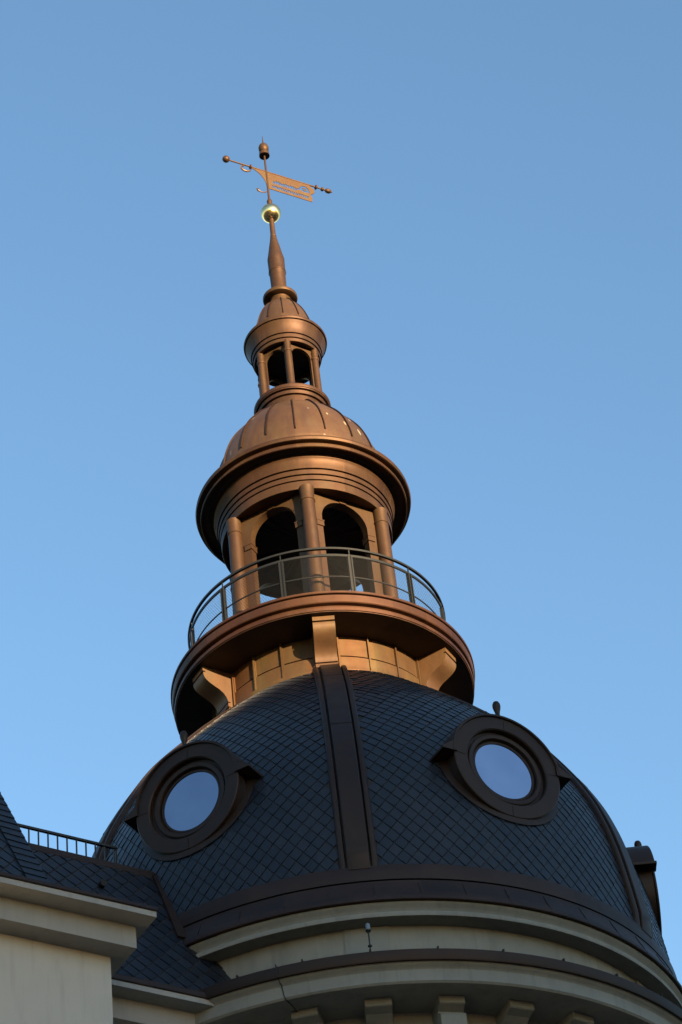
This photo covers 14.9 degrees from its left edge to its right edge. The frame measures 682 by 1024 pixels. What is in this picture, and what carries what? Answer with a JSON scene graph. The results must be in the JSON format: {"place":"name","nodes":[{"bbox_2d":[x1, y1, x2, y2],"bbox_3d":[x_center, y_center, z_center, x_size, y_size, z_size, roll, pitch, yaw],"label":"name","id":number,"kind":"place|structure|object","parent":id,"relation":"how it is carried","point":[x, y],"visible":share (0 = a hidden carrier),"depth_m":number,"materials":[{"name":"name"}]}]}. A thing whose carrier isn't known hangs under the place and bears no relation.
{"place":"outdoors","nodes":[
{"label":"outdoors","id":0,"kind":"place"},
{"bbox_2d":[0,792,230,1023],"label":"building wing","id":1,"kind":"structure","parent":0,"point":[86,940],"depth_m":37.68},
{"bbox_2d":[18,823,116,862],"bbox_3d":[-5.852,5.624,42.774,4.380,0.825,1.025,17,-47,-25],"label":"roof railing","id":2,"kind":"object","parent":1,"relation":"on","point":[85,841],"visible":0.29,"depth_m":43.25,"materials":[{"name":"black metal"}]},
{"bbox_2d":[0,0,681,985],"label":"sky","id":3,"kind":"structure","parent":0,"point":[490,269],"materials":[{"name":"blue"}]},
{"label":"ground","id":4,"kind":"structure","parent":0,"visible":0},
{"bbox_2d":[92,203,681,1023],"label":"corner tower","id":5,"kind":"structure","parent":4,"relation":"on","point":[330,775],"depth_m":43.14,"materials":[{"name":"stone"}]},
{"bbox_2d":[124,731,262,860],"bbox_3d":[-2.272,4.916,43.662,2.510,2.520,1.180,-26,-45,20],"label":"dormer window","id":6,"kind":"structure","parent":5,"relation":"in","point":[197,791],"depth_m":43.26,"materials":[{"name":"brown metal"}]},
{"bbox_2d":[222,137,331,203],"bbox_3d":[-1.467,-7.837,60.658,2.806,2.500,0.243,13,-45,-21],"label":"weather vane","id":7,"kind":"object","parent":5,"relation":"on","point":[269,178],"visible":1,"depth_m":60.56,"materials":[{"name":"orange metal"}]},
{"bbox_2d":[365,923,371,948],"bbox_3d":[0.432,6.531,39.902,0.084,0.580,0.084,-6,-42,-1],"label":"sensor rod","id":8,"kind":"object","parent":5,"relation":"on","point":[368,929],"visible":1,"depth_m":39.98,"materials":[{"name":"black metal"}]},
{"bbox_2d":[430,701,570,824],"bbox_3d":[2.495,4.479,43.830,2.510,2.520,1.180,16,-46,-24],"label":"dormer window","id":9,"kind":"structure","parent":5,"relation":"in","point":[494,761],"depth_m":43.44,"materials":[{"name":"brown metal"}]},
{"bbox_2d":[626,840,661,933],"bbox_3d":[5.022,7.010,47.016,1.180,2.520,2.510,-5,-42,-2],"label":"dormer window","id":10,"kind":"structure","parent":5,"relation":"in","point":[642,858],"depth_m":46.14,"materials":[{"name":"brown metal"}]}
]}

